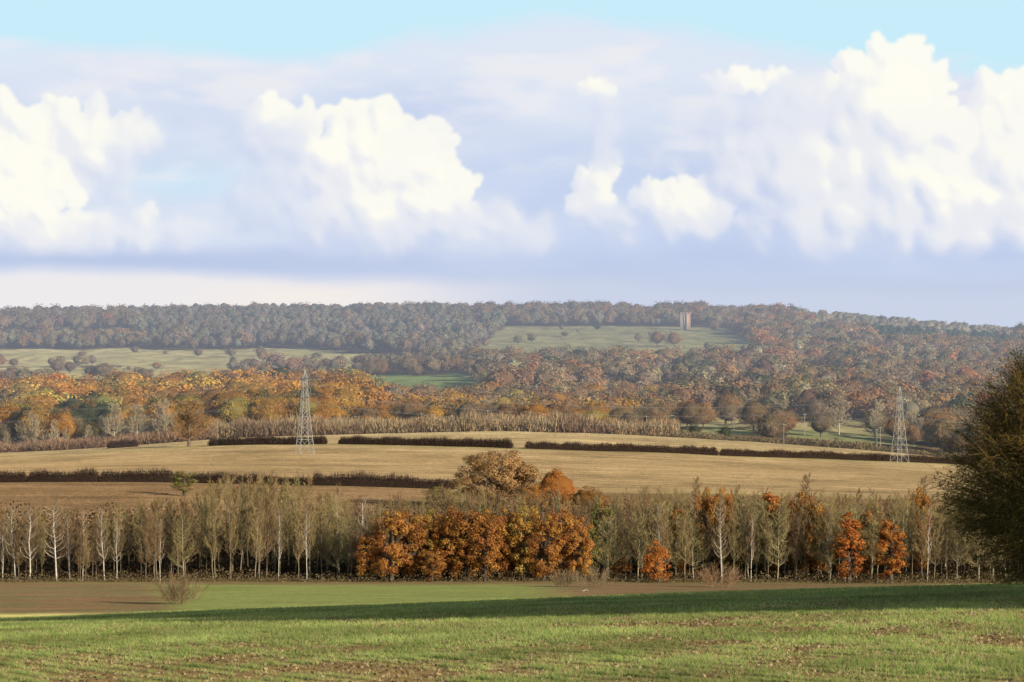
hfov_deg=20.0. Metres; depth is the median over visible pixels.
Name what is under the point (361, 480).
hedge
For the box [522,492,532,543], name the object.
bare tree
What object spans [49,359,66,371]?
bare oak tree
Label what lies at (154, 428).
leafless tree
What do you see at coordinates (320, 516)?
bare tree
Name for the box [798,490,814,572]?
bare tree
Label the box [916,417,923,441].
leafless tree
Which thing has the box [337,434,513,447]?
hedge
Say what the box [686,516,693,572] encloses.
bare tree
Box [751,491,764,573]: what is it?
bare tree
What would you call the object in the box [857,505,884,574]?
oak tree
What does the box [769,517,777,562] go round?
bare tree
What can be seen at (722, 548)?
bare tree
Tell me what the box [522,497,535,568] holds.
bare tree
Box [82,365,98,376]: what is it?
bare oak tree
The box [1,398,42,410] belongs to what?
oak tree
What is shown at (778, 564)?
bare tree
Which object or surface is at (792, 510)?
bare tree
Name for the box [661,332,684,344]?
oak tree
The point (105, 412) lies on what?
evergreen tree
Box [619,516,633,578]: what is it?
bare tree
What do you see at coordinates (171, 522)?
bare tree
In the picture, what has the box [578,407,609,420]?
oak tree
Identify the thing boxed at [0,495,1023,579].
undergrowth
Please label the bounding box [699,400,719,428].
oak tree
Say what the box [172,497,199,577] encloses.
bare tree
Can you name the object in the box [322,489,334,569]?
bare tree
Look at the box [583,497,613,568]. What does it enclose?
bare tree
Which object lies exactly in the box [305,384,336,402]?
oak tree
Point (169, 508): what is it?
bare tree
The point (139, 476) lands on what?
hedge
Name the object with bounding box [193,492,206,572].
bare tree
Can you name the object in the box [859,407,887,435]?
oak tree
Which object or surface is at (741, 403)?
oak tree
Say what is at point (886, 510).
bare tree
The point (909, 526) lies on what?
bare tree
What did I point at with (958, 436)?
oak tree
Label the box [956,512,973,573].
bare tree
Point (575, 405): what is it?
oak tree
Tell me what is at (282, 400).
oak tree
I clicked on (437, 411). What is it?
oak tree
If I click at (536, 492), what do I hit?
oak tree
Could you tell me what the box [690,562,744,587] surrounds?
shrub
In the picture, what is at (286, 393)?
oak tree
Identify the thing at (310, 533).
bare tree
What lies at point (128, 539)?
bare tree
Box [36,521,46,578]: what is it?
bare tree
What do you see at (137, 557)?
bare tree
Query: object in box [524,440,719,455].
hedge
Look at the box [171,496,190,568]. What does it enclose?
bare tree
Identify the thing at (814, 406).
bare oak tree
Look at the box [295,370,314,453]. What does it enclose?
electricity pylon
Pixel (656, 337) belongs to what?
oak tree
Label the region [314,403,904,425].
power line wire
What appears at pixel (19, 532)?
bare tree
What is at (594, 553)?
oak tree
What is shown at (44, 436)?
leafless tree
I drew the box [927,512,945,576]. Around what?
bare tree
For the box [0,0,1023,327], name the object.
sky
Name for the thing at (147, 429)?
leafless tree
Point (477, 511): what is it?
bare tree
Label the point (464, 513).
bare tree
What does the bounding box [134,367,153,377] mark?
bare oak tree
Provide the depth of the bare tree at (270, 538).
407.75 m
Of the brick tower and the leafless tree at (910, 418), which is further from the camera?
the brick tower
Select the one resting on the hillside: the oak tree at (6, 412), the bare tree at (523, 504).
the oak tree at (6, 412)
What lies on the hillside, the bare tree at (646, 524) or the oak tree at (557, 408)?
the oak tree at (557, 408)
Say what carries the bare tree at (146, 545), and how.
on the field at (34, 598)
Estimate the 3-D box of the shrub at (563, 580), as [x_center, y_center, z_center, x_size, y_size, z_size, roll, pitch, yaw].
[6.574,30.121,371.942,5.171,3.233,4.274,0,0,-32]
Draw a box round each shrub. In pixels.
[151,566,216,604]
[548,565,581,586]
[573,563,620,586]
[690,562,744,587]
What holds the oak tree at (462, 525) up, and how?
on the field at (34, 598)
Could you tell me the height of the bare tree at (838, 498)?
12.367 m
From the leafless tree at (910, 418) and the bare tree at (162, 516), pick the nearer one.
the bare tree at (162, 516)
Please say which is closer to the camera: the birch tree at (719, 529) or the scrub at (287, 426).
the birch tree at (719, 529)
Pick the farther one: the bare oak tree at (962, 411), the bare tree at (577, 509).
the bare oak tree at (962, 411)
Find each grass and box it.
[0,566,1022,583]
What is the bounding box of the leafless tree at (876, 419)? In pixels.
[865,409,882,439]
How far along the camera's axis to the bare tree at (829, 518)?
398.10 m
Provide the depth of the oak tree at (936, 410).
1492.83 m
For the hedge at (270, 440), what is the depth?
1122.75 m
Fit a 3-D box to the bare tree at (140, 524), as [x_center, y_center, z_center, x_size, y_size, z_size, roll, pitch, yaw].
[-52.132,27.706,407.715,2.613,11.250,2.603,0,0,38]
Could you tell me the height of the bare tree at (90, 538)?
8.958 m
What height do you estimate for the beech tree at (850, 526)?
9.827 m
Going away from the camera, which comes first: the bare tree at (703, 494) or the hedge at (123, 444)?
the bare tree at (703, 494)
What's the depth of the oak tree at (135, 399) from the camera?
1472.43 m
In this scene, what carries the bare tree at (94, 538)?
on the field at (34, 598)
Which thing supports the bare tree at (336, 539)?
on the field at (34, 598)
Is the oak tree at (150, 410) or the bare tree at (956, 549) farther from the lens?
the oak tree at (150, 410)
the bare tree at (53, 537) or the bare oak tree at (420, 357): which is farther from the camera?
the bare oak tree at (420, 357)
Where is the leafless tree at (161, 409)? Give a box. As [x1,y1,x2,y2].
[152,398,177,431]
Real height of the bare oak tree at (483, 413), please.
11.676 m
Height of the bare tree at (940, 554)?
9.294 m
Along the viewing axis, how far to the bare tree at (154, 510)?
398.19 m
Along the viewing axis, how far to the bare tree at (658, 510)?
405.19 m
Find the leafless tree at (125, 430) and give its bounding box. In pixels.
[117,417,129,434]
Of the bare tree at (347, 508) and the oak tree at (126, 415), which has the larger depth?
the oak tree at (126, 415)
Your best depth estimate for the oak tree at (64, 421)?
1369.37 m
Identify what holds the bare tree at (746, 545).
on the field at (34, 598)
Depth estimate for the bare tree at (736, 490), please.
421.61 m
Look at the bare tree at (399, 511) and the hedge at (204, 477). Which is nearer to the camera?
the bare tree at (399, 511)
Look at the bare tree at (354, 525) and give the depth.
410.44 m
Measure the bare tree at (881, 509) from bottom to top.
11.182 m
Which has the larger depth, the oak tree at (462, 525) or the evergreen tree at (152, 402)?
the evergreen tree at (152, 402)
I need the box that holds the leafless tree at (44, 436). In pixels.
[36,420,50,440]
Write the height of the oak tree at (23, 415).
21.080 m
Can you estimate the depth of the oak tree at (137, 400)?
1474.44 m
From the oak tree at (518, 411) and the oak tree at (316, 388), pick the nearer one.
the oak tree at (518, 411)
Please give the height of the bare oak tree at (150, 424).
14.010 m
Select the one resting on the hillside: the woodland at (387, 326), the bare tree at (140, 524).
the woodland at (387, 326)
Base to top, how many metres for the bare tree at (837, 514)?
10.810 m
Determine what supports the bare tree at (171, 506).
on the field at (34, 598)
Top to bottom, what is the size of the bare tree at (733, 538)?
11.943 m
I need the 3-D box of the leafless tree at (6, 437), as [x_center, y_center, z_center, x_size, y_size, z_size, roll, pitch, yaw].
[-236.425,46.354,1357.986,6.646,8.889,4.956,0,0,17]
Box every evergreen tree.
[10,402,41,440]
[45,405,73,417]
[65,409,92,436]
[72,401,101,421]
[91,406,114,436]
[93,399,116,410]
[137,397,163,408]
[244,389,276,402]
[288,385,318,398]
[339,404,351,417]
[592,320,601,330]
[688,424,701,432]
[715,426,732,435]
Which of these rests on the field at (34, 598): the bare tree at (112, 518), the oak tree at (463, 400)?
the bare tree at (112, 518)
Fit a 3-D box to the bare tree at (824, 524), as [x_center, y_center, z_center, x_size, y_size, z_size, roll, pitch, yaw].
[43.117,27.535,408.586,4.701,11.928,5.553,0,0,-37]
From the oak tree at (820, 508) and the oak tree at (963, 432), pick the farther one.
the oak tree at (963, 432)
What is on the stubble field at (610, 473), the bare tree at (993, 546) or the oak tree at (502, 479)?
the oak tree at (502, 479)
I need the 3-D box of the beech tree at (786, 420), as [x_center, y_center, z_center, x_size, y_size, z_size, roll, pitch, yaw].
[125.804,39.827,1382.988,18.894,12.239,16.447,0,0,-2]
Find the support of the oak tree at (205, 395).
on the hillside
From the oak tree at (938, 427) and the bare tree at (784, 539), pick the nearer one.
the bare tree at (784, 539)
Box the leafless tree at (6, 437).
[1,431,11,443]
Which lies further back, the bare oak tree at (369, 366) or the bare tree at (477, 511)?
the bare oak tree at (369, 366)
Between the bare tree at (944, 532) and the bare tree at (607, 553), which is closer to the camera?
the bare tree at (607, 553)
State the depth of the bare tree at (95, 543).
414.60 m
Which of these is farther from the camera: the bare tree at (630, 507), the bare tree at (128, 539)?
the bare tree at (128, 539)
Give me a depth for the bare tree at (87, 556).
398.63 m
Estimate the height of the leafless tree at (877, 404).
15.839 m
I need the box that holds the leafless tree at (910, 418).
[902,410,922,442]
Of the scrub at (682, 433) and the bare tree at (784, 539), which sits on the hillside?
the scrub at (682, 433)
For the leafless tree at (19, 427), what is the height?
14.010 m
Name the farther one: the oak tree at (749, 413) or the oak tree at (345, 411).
the oak tree at (749, 413)
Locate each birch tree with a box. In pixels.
[0,519,9,576]
[2,503,21,580]
[19,503,41,578]
[37,493,76,580]
[64,513,74,576]
[76,513,87,579]
[94,504,109,577]
[111,513,122,577]
[157,512,165,578]
[274,508,284,578]
[301,501,309,575]
[350,493,370,579]
[653,500,665,579]
[712,494,734,579]
[747,512,756,567]
[825,505,835,579]
[921,502,932,581]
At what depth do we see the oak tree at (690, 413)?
1432.48 m
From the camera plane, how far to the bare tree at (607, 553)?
405.30 m
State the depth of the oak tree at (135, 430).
1375.49 m
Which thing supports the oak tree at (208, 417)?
on the hillside
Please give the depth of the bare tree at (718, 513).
405.22 m
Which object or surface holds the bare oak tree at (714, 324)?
on the hillside
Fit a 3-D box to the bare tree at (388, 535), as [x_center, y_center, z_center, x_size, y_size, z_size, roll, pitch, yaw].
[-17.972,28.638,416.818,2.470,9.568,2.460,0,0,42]
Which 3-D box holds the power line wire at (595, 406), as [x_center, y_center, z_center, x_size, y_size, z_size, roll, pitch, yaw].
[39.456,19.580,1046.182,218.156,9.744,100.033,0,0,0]
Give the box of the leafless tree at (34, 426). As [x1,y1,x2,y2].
[21,412,42,441]
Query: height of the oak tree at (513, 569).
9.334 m
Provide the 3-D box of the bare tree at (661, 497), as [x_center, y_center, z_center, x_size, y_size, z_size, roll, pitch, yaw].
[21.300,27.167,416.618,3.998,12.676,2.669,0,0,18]
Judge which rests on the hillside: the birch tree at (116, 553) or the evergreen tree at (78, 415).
the evergreen tree at (78, 415)
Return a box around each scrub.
[0,424,219,452]
[208,408,680,438]
[670,429,981,457]
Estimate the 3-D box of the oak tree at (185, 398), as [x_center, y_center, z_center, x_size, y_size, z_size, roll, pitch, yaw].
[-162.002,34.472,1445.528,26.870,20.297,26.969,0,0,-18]
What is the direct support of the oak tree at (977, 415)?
on the hillside
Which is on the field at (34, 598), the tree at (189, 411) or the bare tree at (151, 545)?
the bare tree at (151, 545)
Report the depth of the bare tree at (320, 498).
414.52 m
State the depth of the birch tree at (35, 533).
399.43 m
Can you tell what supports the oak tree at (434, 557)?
on the field at (34, 598)
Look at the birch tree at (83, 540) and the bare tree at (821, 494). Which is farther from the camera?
the bare tree at (821, 494)
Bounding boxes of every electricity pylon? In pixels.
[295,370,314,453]
[890,386,908,462]
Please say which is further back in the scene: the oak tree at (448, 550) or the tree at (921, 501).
the tree at (921, 501)
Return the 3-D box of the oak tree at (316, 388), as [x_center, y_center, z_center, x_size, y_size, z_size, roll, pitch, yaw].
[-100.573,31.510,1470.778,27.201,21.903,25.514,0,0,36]
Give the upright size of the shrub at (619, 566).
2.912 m
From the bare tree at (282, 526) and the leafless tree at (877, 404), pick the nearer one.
the bare tree at (282, 526)
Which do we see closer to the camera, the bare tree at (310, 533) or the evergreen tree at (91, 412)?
the bare tree at (310, 533)
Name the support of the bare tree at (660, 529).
on the field at (34, 598)
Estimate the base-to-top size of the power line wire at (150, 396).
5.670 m
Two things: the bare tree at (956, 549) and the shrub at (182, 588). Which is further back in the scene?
the bare tree at (956, 549)
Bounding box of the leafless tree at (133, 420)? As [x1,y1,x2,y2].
[123,403,148,433]
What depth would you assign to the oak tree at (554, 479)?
597.83 m
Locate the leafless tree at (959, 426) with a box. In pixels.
[948,417,966,434]
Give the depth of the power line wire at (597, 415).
1036.11 m
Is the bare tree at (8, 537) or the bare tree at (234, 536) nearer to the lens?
the bare tree at (234, 536)
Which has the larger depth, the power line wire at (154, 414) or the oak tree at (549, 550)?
the power line wire at (154, 414)
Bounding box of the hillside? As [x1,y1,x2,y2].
[0,320,1005,454]
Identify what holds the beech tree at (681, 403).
on the hillside
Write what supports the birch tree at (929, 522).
on the field at (34, 598)
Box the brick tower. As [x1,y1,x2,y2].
[680,312,689,329]
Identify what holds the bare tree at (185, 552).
on the field at (34, 598)
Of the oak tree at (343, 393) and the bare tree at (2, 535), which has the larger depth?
the oak tree at (343, 393)
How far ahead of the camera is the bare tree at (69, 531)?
414.32 m
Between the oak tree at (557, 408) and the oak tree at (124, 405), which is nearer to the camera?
the oak tree at (557, 408)
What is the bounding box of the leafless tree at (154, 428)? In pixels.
[151,418,161,432]
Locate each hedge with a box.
[0,469,28,482]
[25,466,100,481]
[98,467,173,482]
[106,438,137,448]
[173,470,312,485]
[207,434,327,445]
[312,470,454,489]
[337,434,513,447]
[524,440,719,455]
[718,447,979,464]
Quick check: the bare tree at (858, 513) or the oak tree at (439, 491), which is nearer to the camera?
the bare tree at (858, 513)
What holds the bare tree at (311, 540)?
on the field at (34, 598)
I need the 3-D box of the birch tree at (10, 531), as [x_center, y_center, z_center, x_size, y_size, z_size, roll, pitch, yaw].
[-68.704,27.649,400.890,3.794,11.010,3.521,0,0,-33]
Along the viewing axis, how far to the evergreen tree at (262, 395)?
1414.98 m
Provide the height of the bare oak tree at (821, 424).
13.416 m
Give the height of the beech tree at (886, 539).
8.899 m
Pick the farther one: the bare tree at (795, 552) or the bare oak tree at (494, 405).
the bare oak tree at (494, 405)
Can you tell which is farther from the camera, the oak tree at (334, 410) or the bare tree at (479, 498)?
the oak tree at (334, 410)
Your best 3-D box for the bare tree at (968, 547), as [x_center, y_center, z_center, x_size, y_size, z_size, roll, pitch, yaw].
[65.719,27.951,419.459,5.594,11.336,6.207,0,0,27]
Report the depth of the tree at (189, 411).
1138.96 m
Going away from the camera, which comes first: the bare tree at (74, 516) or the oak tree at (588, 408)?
the bare tree at (74, 516)
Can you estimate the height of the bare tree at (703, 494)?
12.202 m
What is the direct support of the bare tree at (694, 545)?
on the field at (34, 598)
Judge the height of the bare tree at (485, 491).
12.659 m
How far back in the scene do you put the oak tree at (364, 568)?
398.26 m
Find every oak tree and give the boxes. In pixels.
[0,399,20,435]
[0,422,17,440]
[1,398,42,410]
[8,392,55,416]
[9,404,51,439]
[40,406,83,437]
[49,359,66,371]
[60,423,78,439]
[63,360,77,373]
[70,398,95,409]
[72,415,85,433]
[78,420,108,438]
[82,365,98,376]
[93,361,115,376]
[108,407,132,434]
[116,404,133,413]
[118,395,147,405]
[119,395,148,404]
[119,399,143,407]
[120,413,146,432]
[122,404,149,427]
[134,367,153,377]
[136,395,180,423]
[147,410,180,431]
[162,386,205,401]
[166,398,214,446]
[167,391,207,413]
[171,470,198,495]
[193,349,202,355]
[193,384,231,412]
[199,388,253,423]
[200,414,226,426]
[206,387,249,403]
[216,392,253,423]
[223,348,237,357]
[236,382,277,394]
[245,383,283,401]
[246,393,291,421]
[269,384,305,399]
[273,393,293,409]
[277,398,294,420]
[282,393,326,418]
[290,395,323,419]
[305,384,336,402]
[307,400,351,419]
[309,382,335,391]
[310,407,329,420]
[321,397,346,414]
[326,384,376,416]
[350,402,376,415]
[352,532,381,580]
[353,404,381,418]
[357,358,383,373]
[366,510,414,581]
[369,358,395,376]
[375,404,394,417]
[383,414,397,419]
[386,509,432,580]
[390,399,421,415]
[391,399,423,419]
[396,354,422,374]
[412,353,428,374]
[413,402,453,419]
[414,508,444,580]
[419,547,444,581]
[420,486,463,508]
[425,514,454,579]
[431,504,469,580]
[445,510,489,580]
[448,395,485,410]
[448,448,543,507]
[449,402,486,417]
[463,398,495,409]
[465,503,491,576]
[465,508,506,580]
[477,407,493,416]
[481,403,498,410]
[485,508,521,579]
[492,399,522,416]
[498,512,527,578]
[507,502,543,580]
[508,401,525,414]
[514,482,550,509]
[517,399,553,416]
[523,514,565,580]
[536,466,578,505]
[540,504,583,579]
[545,399,572,414]
[560,514,593,579]
[562,399,581,409]
[563,407,586,416]
[568,486,610,513]
[576,398,612,414]
[578,403,604,413]
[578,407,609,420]
[579,526,602,579]
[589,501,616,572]
[591,401,619,410]
[604,403,644,419]
[604,404,636,419]
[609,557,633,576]
[620,410,644,423]
[635,404,665,417]
[636,404,669,419]
[640,411,667,423]
[646,330,667,346]
[647,398,679,419]
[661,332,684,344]
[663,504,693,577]
[671,397,711,425]
[692,487,724,571]
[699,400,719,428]
[707,320,721,329]
[708,388,743,424]
[711,487,739,573]
[714,404,737,423]
[723,538,748,572]
[732,393,747,423]
[734,397,772,429]
[746,410,793,437]
[762,408,795,427]
[781,492,822,577]
[782,407,803,435]
[798,398,831,417]
[805,414,835,436]
[806,498,839,576]
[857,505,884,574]
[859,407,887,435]
[877,414,908,440]
[903,423,926,444]
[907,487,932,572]
[913,402,952,423]
[918,408,958,435]
[920,414,968,452]
[921,422,932,443]
[936,406,969,417]
[941,429,971,453]
[943,405,964,417]
[952,416,990,449]
[968,407,993,419]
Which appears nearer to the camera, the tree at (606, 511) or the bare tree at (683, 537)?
the bare tree at (683, 537)
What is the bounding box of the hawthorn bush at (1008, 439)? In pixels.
[923,333,1023,584]
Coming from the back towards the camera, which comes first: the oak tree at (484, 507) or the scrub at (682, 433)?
the scrub at (682, 433)
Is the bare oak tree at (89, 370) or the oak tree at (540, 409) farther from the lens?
the bare oak tree at (89, 370)
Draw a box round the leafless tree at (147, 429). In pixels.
[140,415,150,433]
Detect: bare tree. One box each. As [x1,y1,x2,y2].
[0,506,8,572]
[0,531,6,568]
[5,518,11,564]
[7,524,17,576]
[9,522,25,580]
[19,515,38,577]
[25,509,38,569]
[25,538,35,568]
[30,506,46,576]
[35,517,46,556]
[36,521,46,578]
[45,518,62,556]
[53,507,66,572]
[53,539,63,578]
[60,507,78,571]
[65,505,79,566]
[73,533,81,572]
[74,522,87,580]
[78,534,91,576]
[84,515,100,576]
[88,513,105,574]
[90,524,101,560]
[92,512,111,566]
[105,502,118,574]
[113,503,125,571]
[121,508,134,565]
[131,500,149,576]
[135,525,145,573]
[138,504,152,572]
[138,519,156,576]
[141,497,165,580]
[142,514,164,576]
[149,498,162,575]
[153,498,169,572]
[161,504,178,572]
[163,499,173,569]
[164,510,197,578]
[168,496,177,564]
[168,519,182,578]
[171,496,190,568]
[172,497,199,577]
[192,487,213,574]
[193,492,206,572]
[203,493,223,578]
[205,495,222,577]
[210,479,225,570]
[219,473,240,577]
[221,491,238,577]
[225,476,244,570]
[232,482,251,569]
[235,483,250,569]
[238,481,258,569]
[247,490,265,578]
[248,491,270,572]
[248,495,267,578]
[249,481,266,559]
[261,474,283,576]
[264,476,280,568]
[267,484,281,571]
[274,491,289,572]
[281,485,300,569]
[286,492,304,574]
[291,508,304,575]
[300,496,317,577]
[302,509,319,576]
[306,493,330,571]
[312,500,328,574]
[319,513,353,575]
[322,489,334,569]
[325,493,353,560]
[332,517,343,577]
[335,515,363,576]
[342,497,358,567]
[346,526,357,578]
[363,513,370,551]
[367,505,380,576]
[375,499,387,573]
[381,508,389,558]
[393,495,405,578]
[393,501,403,569]
[402,502,413,564]
[414,504,423,539]
[427,491,437,518]
[434,480,454,519]
[442,488,455,515]
[457,505,469,561]
[461,491,471,570]
[471,487,489,570]
[473,485,485,577]
[473,503,482,551]
[474,486,493,516]
[495,490,507,543]
[506,493,524,550]
[510,492,530,543]
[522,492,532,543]
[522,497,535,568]
[535,497,542,555]
[542,488,558,539]
[542,501,557,576]
[558,500,571,574]
[573,496,591,574]
[582,498,595,549]
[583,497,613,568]
[590,491,610,565]
[593,517,620,578]
[596,513,621,568]
[611,499,623,569]
[613,493,631,570]
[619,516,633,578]
[621,499,637,569]
[623,501,637,574]
[626,511,652,577]
[632,498,652,578]
[638,499,654,552]
[641,485,653,507]
[643,494,677,564]
[648,488,668,558]
[648,491,663,541]
[653,505,671,580]
[659,487,704,556]
[663,512,686,577]
[673,513,713,578]
[677,506,695,580]
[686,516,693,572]
[687,501,694,567]
[688,476,702,513]
[691,514,701,575]
[692,492,711,570]
[701,512,716,571]
[704,501,719,569]
[711,488,736,573]
[716,518,725,563]
[725,498,744,570]
[726,485,740,563]
[728,490,760,577]
[733,495,748,569]
[735,514,764,576]
[736,501,745,539]
[736,505,758,578]
[740,507,768,577]
[748,497,785,578]
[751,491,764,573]
[759,495,793,580]
[760,488,768,548]
[762,516,773,579]
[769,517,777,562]
[777,501,790,575]
[783,510,807,580]
[785,503,803,577]
[795,498,814,577]
[796,473,812,499]
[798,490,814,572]
[805,496,833,577]
[808,493,841,577]
[818,487,829,540]
[823,505,864,581]
[824,500,836,581]
[827,495,848,573]
[841,501,877,577]
[847,487,865,550]
[861,496,888,577]
[863,501,886,579]
[883,497,898,568]
[885,493,901,559]
[891,491,900,575]
[896,501,916,560]
[897,498,917,573]
[905,492,919,578]
[911,505,934,575]
[915,475,929,497]
[917,493,942,563]
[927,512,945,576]
[931,505,959,569]
[935,497,953,579]
[936,495,955,571]
[936,514,951,574]
[943,498,973,579]
[949,499,980,570]
[951,511,965,578]
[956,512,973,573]
[962,510,1002,579]
[972,530,1018,574]
[979,502,1010,577]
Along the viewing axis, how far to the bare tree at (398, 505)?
403.93 m
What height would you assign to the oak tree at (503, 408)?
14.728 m
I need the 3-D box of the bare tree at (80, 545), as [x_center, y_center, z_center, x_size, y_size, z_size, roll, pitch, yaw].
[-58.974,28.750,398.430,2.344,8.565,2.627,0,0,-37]
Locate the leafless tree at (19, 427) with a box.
[14,419,27,441]
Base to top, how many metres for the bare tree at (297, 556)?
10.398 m
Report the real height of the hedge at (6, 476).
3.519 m
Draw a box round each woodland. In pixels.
[0,299,1017,379]
[0,362,396,411]
[0,468,1017,567]
[133,301,507,354]
[365,378,682,414]
[458,302,1023,421]
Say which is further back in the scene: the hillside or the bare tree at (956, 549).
the hillside
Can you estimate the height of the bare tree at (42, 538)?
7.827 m
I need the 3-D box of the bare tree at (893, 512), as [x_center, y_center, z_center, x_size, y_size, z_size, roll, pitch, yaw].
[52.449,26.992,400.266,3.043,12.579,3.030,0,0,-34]
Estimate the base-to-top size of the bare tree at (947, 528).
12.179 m
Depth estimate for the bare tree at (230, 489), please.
413.56 m
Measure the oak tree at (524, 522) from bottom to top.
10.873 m
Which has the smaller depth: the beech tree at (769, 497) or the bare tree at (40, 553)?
the bare tree at (40, 553)
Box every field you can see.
[0,431,1019,548]
[0,548,1022,617]
[0,588,1023,681]
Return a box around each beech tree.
[639,540,671,581]
[671,398,707,427]
[757,491,786,576]
[773,412,794,435]
[828,512,866,582]
[872,519,909,582]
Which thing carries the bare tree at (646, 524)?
on the field at (34, 598)
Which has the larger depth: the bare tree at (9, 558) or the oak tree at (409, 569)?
the bare tree at (9, 558)
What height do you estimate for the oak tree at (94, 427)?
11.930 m
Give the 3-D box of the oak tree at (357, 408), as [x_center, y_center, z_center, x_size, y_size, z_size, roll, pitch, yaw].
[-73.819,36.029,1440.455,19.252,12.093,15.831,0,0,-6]
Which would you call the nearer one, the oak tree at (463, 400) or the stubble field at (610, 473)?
the stubble field at (610, 473)
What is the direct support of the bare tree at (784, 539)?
on the field at (34, 598)
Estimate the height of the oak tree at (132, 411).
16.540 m
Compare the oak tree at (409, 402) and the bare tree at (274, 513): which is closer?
the bare tree at (274, 513)
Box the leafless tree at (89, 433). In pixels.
[82,425,93,438]
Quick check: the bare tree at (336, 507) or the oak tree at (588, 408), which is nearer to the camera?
the bare tree at (336, 507)
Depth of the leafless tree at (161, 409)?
1352.85 m
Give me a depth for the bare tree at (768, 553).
403.49 m
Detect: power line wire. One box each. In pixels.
[0,384,303,402]
[12,384,291,401]
[29,393,291,410]
[29,393,308,411]
[29,402,298,420]
[301,402,884,424]
[305,393,886,415]
[313,384,901,407]
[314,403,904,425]
[316,385,884,406]
[320,394,897,416]
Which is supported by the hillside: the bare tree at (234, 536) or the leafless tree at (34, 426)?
the leafless tree at (34, 426)
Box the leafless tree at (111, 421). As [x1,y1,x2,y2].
[98,402,125,435]
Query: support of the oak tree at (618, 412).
on the hillside
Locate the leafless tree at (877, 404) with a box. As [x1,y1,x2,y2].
[871,399,883,411]
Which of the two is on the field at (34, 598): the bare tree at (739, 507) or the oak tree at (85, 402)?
the bare tree at (739, 507)
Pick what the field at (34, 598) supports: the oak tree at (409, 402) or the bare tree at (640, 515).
the bare tree at (640, 515)
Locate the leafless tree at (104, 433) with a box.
[93,415,110,437]
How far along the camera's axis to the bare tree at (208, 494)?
410.63 m
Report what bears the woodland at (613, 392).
on the hillside
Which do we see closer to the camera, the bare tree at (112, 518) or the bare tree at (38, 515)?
the bare tree at (38, 515)
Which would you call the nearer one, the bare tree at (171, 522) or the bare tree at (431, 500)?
the bare tree at (171, 522)
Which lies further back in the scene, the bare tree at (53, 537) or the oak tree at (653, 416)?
the oak tree at (653, 416)
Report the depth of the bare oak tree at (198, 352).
2687.52 m
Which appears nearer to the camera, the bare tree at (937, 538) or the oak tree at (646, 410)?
the bare tree at (937, 538)
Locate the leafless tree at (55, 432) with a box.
[47,421,60,438]
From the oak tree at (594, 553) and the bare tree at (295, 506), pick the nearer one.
the oak tree at (594, 553)
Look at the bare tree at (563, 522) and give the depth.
404.64 m
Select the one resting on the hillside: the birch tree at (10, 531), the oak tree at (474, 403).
the oak tree at (474, 403)
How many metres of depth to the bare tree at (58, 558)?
402.04 m
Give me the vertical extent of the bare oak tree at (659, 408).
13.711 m
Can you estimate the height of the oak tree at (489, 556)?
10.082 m
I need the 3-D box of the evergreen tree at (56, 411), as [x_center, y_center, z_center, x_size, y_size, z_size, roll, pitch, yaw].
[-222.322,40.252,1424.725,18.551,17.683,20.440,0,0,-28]
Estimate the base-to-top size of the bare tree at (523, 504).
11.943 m
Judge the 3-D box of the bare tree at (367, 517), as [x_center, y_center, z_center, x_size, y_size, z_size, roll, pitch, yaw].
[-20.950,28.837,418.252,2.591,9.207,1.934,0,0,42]
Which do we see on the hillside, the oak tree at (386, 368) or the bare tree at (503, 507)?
the oak tree at (386, 368)
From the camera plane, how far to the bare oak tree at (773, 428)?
1325.87 m
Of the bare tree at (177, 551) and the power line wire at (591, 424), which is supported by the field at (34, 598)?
the bare tree at (177, 551)
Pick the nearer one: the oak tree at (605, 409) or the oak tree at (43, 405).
the oak tree at (605, 409)
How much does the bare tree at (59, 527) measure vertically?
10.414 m
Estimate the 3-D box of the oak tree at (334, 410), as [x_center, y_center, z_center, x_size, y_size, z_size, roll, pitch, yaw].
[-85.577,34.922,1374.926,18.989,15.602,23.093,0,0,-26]
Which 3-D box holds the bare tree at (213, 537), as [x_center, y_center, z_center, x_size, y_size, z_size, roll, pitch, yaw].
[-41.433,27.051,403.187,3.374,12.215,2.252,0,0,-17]
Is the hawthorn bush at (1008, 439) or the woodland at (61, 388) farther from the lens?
the woodland at (61, 388)
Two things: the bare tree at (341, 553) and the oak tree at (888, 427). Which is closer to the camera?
the bare tree at (341, 553)
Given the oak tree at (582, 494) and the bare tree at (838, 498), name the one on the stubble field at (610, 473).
the oak tree at (582, 494)
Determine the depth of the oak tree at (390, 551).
397.10 m
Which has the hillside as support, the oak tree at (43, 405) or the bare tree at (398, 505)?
the oak tree at (43, 405)
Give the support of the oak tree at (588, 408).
on the hillside
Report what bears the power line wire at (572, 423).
hanging from the electricity pylon at (303, 387)
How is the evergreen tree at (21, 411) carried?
on the hillside
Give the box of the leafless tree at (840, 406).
[830,394,852,434]
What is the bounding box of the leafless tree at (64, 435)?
[62,427,68,438]
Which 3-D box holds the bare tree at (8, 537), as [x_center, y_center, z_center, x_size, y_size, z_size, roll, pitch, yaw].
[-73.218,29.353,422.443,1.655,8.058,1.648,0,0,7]
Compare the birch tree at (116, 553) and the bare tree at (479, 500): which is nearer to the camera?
the birch tree at (116, 553)
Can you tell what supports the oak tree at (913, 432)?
on the hillside
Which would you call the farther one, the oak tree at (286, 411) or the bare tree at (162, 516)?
the oak tree at (286, 411)

